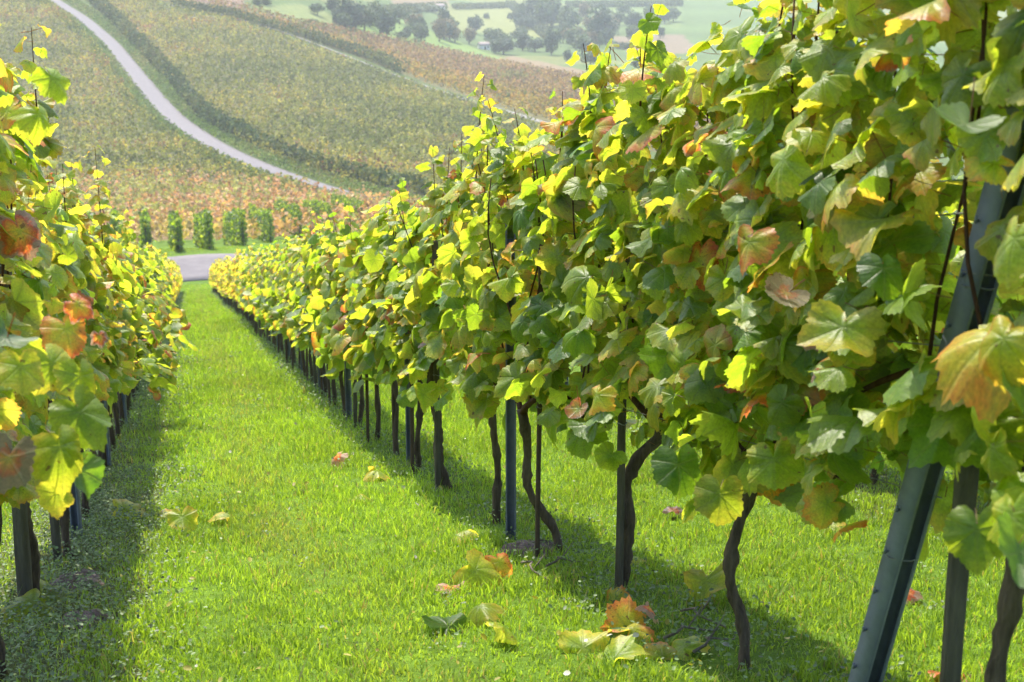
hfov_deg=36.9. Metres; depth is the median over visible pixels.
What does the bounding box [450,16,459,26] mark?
tree
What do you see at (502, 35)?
tree
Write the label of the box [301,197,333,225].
vine row
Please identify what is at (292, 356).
vine stake
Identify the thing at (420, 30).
tree
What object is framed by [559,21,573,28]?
tree
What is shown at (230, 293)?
grapevine
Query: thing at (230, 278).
grapevine
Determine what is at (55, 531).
vine stake
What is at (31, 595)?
fallen leaf
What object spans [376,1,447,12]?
hedge
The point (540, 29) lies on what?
hedge
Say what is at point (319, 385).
steel post
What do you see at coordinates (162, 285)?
grapevine
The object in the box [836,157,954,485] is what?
grapevine
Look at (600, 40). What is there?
tree
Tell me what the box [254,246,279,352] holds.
grapevine
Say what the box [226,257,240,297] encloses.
grapevine
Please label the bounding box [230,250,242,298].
grapevine
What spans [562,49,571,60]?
tree
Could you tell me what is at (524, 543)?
soil
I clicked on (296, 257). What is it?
grapevine
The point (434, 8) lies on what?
bush
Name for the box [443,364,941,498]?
trellis wire
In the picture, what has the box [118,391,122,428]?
vine stake
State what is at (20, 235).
grapevine
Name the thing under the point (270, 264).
grapevine
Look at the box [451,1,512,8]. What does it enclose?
hedge
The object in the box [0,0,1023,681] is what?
terrain
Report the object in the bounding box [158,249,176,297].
grapevine
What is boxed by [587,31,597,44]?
tree
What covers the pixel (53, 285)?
grapevine
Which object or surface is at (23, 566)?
vine stake
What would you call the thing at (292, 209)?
vine row
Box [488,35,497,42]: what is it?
tree
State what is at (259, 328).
vine stake
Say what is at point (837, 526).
fallen leaf
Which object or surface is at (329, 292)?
grapevine
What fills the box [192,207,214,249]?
vine row
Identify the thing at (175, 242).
vine row
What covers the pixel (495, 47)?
tree
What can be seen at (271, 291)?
grapevine
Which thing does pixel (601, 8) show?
tree
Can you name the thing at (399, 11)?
tree
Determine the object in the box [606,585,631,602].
fallen leaf
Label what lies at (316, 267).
grapevine
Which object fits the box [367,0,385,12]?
tree
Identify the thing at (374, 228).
grapevine
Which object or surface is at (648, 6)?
tree
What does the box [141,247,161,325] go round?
grapevine
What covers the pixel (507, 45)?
tree
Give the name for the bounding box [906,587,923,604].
fallen leaf
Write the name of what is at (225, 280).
grapevine
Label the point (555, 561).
twig
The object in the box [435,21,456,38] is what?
tree
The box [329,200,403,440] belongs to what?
grapevine
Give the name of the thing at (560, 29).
tree
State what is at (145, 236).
vine row
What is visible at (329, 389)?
vine stake
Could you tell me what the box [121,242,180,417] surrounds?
grapevine
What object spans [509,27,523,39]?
tree
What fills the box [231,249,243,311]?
grapevine
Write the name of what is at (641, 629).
fallen leaf
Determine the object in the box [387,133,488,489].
grapevine
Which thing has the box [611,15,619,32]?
tree
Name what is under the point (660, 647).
fallen leaf
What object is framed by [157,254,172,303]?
grapevine
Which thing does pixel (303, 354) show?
vine stake
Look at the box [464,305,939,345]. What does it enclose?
trellis wire
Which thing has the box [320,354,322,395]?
vine stake
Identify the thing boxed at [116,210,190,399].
grapevine
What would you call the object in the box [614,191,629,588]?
vine stake
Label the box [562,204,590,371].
grapevine
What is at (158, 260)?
grapevine
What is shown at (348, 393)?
steel post
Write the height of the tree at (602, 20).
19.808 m
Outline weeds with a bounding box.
[0,290,996,681]
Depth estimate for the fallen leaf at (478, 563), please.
5.52 m
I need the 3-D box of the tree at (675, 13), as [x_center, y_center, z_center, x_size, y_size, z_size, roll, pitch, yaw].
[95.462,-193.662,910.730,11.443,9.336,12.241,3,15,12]
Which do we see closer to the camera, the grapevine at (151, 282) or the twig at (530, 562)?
the twig at (530, 562)
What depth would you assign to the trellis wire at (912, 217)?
3.07 m
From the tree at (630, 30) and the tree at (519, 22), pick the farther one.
the tree at (519, 22)
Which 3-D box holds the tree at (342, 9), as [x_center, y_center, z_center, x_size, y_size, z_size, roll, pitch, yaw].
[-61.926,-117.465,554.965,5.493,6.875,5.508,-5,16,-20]
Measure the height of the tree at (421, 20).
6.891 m
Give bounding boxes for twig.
[520,553,548,580]
[546,541,582,566]
[663,605,718,639]
[680,594,725,628]
[692,615,734,652]
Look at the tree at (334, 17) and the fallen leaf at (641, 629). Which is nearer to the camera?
the fallen leaf at (641, 629)
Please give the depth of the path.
472.05 m
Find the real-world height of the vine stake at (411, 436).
1.450 m
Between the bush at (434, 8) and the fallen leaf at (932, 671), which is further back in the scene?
the bush at (434, 8)
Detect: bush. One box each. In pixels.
[251,0,263,4]
[261,0,271,4]
[394,31,409,37]
[409,2,422,9]
[426,3,440,11]
[613,41,634,48]
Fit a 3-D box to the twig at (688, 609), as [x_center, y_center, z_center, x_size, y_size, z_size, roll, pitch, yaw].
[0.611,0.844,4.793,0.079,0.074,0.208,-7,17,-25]
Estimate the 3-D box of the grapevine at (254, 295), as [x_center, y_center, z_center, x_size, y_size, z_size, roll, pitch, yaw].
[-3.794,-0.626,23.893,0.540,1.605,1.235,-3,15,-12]
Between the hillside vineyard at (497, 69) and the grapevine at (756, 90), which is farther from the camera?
the hillside vineyard at (497, 69)
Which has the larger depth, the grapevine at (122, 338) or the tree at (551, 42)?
the tree at (551, 42)
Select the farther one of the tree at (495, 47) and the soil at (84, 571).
the tree at (495, 47)
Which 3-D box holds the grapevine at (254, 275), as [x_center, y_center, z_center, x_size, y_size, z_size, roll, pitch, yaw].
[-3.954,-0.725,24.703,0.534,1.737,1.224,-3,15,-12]
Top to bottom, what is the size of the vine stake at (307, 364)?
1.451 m
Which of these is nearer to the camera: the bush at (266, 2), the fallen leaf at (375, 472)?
the fallen leaf at (375, 472)
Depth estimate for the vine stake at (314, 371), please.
14.43 m
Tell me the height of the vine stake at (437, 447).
1.454 m
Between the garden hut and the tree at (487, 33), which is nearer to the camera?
the garden hut
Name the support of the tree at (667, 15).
on the terrain at (688, 28)
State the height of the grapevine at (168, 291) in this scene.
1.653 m
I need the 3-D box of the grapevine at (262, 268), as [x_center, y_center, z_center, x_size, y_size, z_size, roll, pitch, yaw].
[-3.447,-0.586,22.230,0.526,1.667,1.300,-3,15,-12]
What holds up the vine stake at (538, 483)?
on the terrain at (688, 28)
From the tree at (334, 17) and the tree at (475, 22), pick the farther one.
the tree at (475, 22)
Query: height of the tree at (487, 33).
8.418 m
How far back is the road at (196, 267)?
96.47 m
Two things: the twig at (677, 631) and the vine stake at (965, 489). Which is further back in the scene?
the twig at (677, 631)
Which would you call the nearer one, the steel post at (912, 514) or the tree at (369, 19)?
the steel post at (912, 514)
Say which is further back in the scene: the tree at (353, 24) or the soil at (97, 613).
the tree at (353, 24)
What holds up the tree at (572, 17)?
on the terrain at (688, 28)
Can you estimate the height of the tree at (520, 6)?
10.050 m
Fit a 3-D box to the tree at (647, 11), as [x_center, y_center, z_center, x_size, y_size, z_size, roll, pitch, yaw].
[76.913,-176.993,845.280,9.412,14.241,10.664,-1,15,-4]
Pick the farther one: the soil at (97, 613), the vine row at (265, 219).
the vine row at (265, 219)
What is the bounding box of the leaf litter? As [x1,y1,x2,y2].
[2,339,855,681]
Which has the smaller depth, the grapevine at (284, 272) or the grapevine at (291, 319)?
the grapevine at (291, 319)
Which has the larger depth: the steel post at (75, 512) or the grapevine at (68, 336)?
the steel post at (75, 512)
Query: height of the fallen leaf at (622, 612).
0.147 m
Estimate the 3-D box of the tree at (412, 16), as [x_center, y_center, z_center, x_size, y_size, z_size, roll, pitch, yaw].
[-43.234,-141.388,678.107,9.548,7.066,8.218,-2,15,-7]
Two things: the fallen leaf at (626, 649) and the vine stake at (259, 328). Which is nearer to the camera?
the fallen leaf at (626, 649)
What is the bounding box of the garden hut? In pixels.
[477,42,489,49]
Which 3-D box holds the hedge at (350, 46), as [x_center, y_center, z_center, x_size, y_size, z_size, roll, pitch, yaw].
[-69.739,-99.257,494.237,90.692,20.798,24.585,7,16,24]
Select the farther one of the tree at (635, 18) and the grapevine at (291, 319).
the tree at (635, 18)
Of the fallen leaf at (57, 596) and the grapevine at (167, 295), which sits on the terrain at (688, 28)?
the grapevine at (167, 295)
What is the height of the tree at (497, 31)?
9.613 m
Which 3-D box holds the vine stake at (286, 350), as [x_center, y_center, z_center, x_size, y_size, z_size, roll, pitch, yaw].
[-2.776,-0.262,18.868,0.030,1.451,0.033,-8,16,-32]
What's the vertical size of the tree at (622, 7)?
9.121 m
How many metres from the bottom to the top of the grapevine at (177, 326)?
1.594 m
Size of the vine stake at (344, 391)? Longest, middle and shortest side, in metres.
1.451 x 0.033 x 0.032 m
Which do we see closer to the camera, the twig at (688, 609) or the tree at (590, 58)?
the twig at (688, 609)
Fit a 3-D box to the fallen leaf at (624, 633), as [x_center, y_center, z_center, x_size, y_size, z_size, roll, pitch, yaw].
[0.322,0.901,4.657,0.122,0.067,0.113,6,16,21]
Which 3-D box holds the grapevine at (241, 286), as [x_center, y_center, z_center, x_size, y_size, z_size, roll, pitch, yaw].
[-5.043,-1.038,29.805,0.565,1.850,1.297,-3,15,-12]
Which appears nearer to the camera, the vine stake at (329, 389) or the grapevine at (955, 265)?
the grapevine at (955, 265)
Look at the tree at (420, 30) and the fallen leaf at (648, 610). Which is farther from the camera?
the tree at (420, 30)
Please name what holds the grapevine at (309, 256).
on the terrain at (688, 28)
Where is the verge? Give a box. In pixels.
[40,0,428,204]
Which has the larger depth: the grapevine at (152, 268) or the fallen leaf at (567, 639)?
the grapevine at (152, 268)
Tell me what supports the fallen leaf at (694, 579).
on the terrain at (688, 28)
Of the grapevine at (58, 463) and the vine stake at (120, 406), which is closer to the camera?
the grapevine at (58, 463)
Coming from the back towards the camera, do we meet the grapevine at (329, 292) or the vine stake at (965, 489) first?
the grapevine at (329, 292)
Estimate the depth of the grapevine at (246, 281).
28.17 m
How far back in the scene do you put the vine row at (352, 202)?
163.99 m
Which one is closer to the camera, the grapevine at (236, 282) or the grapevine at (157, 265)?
the grapevine at (157, 265)
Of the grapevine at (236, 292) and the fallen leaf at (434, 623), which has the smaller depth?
the fallen leaf at (434, 623)
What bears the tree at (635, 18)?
on the terrain at (688, 28)
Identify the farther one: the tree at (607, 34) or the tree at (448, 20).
the tree at (607, 34)
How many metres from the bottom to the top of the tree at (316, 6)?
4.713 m
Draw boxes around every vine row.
[87,210,95,218]
[109,207,123,242]
[138,208,153,249]
[167,210,184,251]
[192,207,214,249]
[222,207,248,245]
[247,203,274,242]
[273,198,302,237]
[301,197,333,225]
[331,191,365,216]
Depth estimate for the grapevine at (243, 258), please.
33.32 m
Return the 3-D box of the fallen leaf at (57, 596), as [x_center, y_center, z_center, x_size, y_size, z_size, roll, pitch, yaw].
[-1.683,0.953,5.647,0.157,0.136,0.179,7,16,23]
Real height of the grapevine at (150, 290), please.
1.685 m
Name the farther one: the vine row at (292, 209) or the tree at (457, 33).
the tree at (457, 33)
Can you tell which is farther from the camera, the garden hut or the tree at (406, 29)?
the garden hut
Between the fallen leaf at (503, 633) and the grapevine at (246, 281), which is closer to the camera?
the fallen leaf at (503, 633)
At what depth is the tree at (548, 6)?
867.04 m
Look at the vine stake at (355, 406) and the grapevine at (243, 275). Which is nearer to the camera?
the vine stake at (355, 406)
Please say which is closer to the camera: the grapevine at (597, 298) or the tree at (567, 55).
the grapevine at (597, 298)
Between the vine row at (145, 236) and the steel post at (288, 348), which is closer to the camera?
the steel post at (288, 348)
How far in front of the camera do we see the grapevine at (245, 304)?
27.20 m
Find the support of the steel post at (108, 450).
on the terrain at (688, 28)
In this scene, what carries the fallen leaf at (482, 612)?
on the terrain at (688, 28)
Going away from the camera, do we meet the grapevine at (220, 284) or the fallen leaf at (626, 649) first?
the fallen leaf at (626, 649)
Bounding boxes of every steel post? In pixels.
[64,298,82,537]
[102,400,111,465]
[121,392,127,422]
[287,338,289,361]
[300,351,304,372]
[317,355,323,393]
[344,361,351,420]
[404,332,409,464]
[505,223,515,540]
[848,105,1023,681]
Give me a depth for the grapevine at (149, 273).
15.72 m
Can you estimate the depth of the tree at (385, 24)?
582.43 m
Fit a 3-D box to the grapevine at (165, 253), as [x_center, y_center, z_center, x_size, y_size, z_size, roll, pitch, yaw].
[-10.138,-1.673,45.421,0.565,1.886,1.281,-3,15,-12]
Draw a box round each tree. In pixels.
[308,3,325,14]
[325,0,336,10]
[331,0,367,23]
[331,9,339,24]
[334,6,343,24]
[336,12,353,27]
[350,11,366,27]
[353,4,379,29]
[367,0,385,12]
[375,7,400,34]
[389,4,410,22]
[401,25,411,36]
[404,13,422,24]
[407,16,426,27]
[410,23,428,40]
[430,18,453,27]
[432,15,448,41]
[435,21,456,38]
[437,6,449,19]
[448,23,461,41]
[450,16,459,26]
[462,27,477,43]
[467,14,484,31]
[482,27,501,41]
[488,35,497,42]
[489,39,501,52]
[490,28,507,42]
[490,32,512,44]
[492,36,519,53]
[509,7,526,23]
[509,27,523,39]
[514,15,526,27]
[514,31,532,49]
[515,2,525,14]
[520,0,542,16]
[523,16,536,28]
[526,37,543,51]
[532,0,565,26]
[536,9,556,25]
[542,26,561,54]
[555,27,565,42]
[557,4,581,26]
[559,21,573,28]
[560,27,584,38]
[561,28,584,44]
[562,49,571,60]
[567,27,584,43]
[570,34,595,53]
[577,1,592,18]
[579,51,597,64]
[581,16,596,27]
[585,4,617,36]
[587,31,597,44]
[595,35,603,46]
[598,26,615,44]
[599,5,615,16]
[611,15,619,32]
[614,11,624,24]
[615,3,631,14]
[624,11,642,27]
[625,24,639,38]
[630,57,645,67]
[643,3,658,17]
[643,6,658,18]
[657,25,664,37]
[658,12,672,22]
[667,6,680,21]
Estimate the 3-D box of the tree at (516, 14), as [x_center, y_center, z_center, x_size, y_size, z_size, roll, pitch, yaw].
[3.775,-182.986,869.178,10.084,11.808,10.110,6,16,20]
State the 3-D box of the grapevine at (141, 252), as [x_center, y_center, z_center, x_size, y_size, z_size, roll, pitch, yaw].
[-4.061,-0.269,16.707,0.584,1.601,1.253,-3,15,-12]
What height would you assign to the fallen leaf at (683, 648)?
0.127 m
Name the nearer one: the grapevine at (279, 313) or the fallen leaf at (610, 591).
the fallen leaf at (610, 591)
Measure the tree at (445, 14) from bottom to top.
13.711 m
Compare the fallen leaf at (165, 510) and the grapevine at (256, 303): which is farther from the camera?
the grapevine at (256, 303)
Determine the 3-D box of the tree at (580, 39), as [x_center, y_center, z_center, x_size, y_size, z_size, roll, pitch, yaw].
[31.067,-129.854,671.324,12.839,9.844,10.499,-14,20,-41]
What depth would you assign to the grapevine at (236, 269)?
34.19 m
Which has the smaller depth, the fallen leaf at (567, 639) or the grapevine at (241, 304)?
the fallen leaf at (567, 639)
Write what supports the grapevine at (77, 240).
on the terrain at (688, 28)
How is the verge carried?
on the terrain at (688, 28)
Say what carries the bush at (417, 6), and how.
on the terrain at (688, 28)
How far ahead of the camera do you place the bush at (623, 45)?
707.87 m
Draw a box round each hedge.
[89,0,428,194]
[169,0,402,71]
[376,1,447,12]
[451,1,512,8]
[507,0,552,38]
[564,0,683,7]
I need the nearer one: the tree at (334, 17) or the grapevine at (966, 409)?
the grapevine at (966, 409)
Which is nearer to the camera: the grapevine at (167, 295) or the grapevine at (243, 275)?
the grapevine at (167, 295)
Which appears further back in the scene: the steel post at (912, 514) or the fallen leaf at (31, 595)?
the fallen leaf at (31, 595)
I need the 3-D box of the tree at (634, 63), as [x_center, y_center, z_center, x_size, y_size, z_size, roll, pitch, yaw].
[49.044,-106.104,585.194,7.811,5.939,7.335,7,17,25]
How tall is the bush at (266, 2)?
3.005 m
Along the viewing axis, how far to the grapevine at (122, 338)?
7.92 m
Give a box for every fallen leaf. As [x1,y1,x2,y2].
[1,588,56,622]
[40,579,73,601]
[112,499,144,519]
[155,508,170,518]
[166,505,197,530]
[207,512,234,522]
[331,451,348,466]
[352,494,372,503]
[363,466,389,481]
[421,612,468,636]
[436,581,464,593]
[451,529,478,543]
[452,548,502,589]
[466,602,505,627]
[484,552,512,577]
[486,621,517,644]
[558,629,609,653]
[596,634,648,666]
[600,595,645,630]
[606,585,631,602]
[608,623,658,642]
[608,627,631,643]
[631,556,649,564]
[635,601,658,623]
[640,641,676,659]
[662,506,682,516]
[672,636,710,660]
[683,563,725,607]
[825,522,845,534]
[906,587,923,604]
[928,670,970,681]
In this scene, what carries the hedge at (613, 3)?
on the terrain at (688, 28)
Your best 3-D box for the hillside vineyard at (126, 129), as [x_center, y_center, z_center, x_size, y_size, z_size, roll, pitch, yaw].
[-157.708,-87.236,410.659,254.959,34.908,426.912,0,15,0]
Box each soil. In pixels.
[50,568,104,590]
[59,608,112,630]
[498,539,553,558]
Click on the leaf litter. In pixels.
(188, 667)
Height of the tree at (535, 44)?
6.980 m
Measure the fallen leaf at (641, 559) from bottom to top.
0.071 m
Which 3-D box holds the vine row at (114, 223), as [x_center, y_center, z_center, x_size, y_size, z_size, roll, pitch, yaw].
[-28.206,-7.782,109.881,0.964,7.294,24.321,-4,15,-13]
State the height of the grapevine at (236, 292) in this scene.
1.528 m
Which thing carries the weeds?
on the terrain at (688, 28)
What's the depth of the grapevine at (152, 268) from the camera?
17.55 m
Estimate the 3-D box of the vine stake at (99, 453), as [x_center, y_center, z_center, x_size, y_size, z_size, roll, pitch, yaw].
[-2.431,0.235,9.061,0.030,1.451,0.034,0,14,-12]
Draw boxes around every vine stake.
[0,263,32,596]
[49,513,61,561]
[98,401,101,457]
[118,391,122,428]
[259,320,260,338]
[285,339,287,362]
[292,340,293,371]
[302,350,305,377]
[306,348,308,383]
[312,348,316,385]
[319,254,330,404]
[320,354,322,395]
[344,369,345,410]
[353,370,356,426]
[363,352,369,441]
[391,360,394,441]
[408,330,413,473]
[432,240,440,490]
[535,217,542,556]
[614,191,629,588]
[939,465,978,681]
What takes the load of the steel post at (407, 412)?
on the terrain at (688, 28)
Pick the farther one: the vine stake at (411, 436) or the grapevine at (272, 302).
the grapevine at (272, 302)
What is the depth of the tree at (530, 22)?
853.04 m
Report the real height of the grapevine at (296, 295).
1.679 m
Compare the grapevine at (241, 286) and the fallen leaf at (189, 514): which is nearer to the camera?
the fallen leaf at (189, 514)
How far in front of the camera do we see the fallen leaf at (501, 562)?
5.60 m
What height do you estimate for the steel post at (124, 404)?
1.550 m
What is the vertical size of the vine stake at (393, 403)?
1.450 m
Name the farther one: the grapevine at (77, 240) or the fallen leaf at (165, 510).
the fallen leaf at (165, 510)
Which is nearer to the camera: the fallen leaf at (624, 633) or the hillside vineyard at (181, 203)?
the fallen leaf at (624, 633)
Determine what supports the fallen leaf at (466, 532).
on the terrain at (688, 28)
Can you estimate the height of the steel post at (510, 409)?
1.600 m
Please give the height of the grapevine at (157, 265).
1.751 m
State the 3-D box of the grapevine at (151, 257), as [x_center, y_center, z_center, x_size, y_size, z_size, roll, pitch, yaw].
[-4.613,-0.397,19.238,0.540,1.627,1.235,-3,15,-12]
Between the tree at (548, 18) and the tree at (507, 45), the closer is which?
the tree at (507, 45)
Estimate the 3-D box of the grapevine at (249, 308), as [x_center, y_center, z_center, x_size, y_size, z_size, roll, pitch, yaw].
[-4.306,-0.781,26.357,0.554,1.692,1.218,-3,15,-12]
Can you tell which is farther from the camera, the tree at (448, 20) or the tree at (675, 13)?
the tree at (675, 13)
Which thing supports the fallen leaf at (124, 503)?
on the terrain at (688, 28)
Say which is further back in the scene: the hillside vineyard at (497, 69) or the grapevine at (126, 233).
the hillside vineyard at (497, 69)
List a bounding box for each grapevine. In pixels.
[0,24,77,596]
[0,24,107,508]
[0,58,54,679]
[0,312,112,519]
[8,161,114,557]
[40,160,124,518]
[49,145,141,491]
[78,199,173,470]
[107,237,197,451]
[112,222,177,438]
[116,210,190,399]
[116,232,185,409]
[117,252,188,426]
[120,240,155,380]
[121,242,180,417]
[135,248,156,390]
[139,258,161,377]
[140,248,169,305]
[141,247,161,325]
[143,245,171,305]
[144,257,155,291]
[146,242,164,293]
[146,251,161,294]
[147,240,162,326]
[149,250,164,326]
[153,248,166,292]
[155,250,171,297]
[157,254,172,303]
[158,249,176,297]
[162,254,172,301]
[164,252,178,295]
[165,277,170,304]
[219,266,222,295]
[222,256,229,293]
[224,257,233,306]
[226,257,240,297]
[227,257,237,298]
[227,257,240,312]
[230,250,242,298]
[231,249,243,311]
[232,260,245,316]
[233,253,245,316]
[234,249,255,320]
[235,249,246,301]
[235,265,241,307]
[237,243,254,326]
[237,258,255,325]
[238,244,262,308]
[241,263,258,334]
[242,247,268,337]
[243,252,259,335]
[244,251,261,331]
[248,247,267,342]
[249,253,271,340]
[252,244,276,323]
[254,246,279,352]
[258,239,282,349]
[261,250,283,356]
[262,233,292,330]
[263,240,291,364]
[267,235,296,358]
[271,235,300,368]
[278,219,313,375]
[281,225,313,383]
[285,228,327,389]
[290,222,331,396]
[299,211,344,405]
[301,229,364,415]
[310,212,382,427]
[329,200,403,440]
[347,177,410,454]
[361,190,456,471]
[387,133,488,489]
[424,72,580,523]
[475,84,640,551]
[534,4,736,588]
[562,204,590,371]
[564,0,956,670]
[764,0,1023,681]
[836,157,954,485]
[910,174,973,357]
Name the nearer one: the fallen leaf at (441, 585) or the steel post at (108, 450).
the fallen leaf at (441, 585)
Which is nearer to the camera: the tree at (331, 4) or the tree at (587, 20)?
the tree at (331, 4)
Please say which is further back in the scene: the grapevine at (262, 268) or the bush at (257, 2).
the bush at (257, 2)
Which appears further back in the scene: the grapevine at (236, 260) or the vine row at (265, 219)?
the vine row at (265, 219)
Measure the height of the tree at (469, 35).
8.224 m
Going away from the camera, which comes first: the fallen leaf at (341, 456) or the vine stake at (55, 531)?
the vine stake at (55, 531)
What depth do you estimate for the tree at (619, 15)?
882.09 m
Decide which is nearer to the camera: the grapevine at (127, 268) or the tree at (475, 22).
the grapevine at (127, 268)
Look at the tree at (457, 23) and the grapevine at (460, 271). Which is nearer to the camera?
the grapevine at (460, 271)
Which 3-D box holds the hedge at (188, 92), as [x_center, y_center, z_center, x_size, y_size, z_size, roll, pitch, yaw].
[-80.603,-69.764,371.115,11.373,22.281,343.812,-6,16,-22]
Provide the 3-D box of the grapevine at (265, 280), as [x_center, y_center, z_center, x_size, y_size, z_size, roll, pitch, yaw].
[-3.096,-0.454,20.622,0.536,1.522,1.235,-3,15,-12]
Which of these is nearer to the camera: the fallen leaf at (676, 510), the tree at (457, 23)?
the fallen leaf at (676, 510)
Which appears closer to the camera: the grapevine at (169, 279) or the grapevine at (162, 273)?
the grapevine at (162, 273)
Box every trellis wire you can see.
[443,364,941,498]
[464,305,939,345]
[479,212,962,248]
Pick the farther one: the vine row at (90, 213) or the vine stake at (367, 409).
the vine row at (90, 213)
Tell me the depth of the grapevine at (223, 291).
47.44 m
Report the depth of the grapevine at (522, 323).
5.61 m
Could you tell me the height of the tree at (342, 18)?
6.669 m
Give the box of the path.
[165,4,567,129]
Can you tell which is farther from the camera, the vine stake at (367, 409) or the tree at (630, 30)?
the tree at (630, 30)
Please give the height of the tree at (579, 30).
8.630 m
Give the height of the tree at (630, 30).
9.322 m
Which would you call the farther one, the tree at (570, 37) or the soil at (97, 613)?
the tree at (570, 37)
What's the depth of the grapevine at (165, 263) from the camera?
29.61 m
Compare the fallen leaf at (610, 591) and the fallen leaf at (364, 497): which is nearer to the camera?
the fallen leaf at (610, 591)
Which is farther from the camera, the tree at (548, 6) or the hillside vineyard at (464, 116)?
the tree at (548, 6)
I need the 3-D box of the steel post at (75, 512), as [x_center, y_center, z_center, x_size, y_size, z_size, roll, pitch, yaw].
[-1.967,0.383,6.813,0.042,1.550,0.031,1,15,3]
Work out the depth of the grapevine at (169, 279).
28.85 m
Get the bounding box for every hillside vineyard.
[0,0,307,186]
[6,168,445,241]
[96,0,631,213]
[169,0,701,150]
[202,0,729,127]
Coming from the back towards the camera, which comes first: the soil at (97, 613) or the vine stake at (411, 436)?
the vine stake at (411, 436)
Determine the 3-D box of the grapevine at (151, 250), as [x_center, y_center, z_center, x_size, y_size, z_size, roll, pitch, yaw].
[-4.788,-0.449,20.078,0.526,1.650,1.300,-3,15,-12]
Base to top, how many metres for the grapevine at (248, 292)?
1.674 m
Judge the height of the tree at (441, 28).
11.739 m
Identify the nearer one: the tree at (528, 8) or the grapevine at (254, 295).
the grapevine at (254, 295)
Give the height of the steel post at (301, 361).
1.550 m
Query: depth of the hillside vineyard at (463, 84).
464.09 m
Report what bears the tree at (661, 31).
on the terrain at (688, 28)
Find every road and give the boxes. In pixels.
[14,251,280,281]
[51,0,374,201]
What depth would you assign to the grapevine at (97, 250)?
7.22 m
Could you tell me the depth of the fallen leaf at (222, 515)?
7.12 m
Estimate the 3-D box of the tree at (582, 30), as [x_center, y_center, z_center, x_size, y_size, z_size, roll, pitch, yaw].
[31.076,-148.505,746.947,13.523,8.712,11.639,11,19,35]
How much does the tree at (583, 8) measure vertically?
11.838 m
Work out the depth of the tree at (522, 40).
694.30 m
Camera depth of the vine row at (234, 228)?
114.90 m
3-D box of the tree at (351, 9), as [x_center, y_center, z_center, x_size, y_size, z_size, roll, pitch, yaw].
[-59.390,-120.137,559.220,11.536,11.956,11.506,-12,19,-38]
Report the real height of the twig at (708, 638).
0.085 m
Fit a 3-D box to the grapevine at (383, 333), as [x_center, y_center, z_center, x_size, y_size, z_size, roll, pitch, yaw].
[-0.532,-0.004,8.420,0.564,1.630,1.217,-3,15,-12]
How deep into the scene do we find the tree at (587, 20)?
842.25 m
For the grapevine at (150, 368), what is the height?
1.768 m
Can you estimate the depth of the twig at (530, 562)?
5.60 m
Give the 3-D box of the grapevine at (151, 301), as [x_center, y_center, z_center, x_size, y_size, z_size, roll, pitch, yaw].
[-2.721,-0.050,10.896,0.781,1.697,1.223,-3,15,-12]
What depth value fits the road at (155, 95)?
354.03 m
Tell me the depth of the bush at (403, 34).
602.90 m

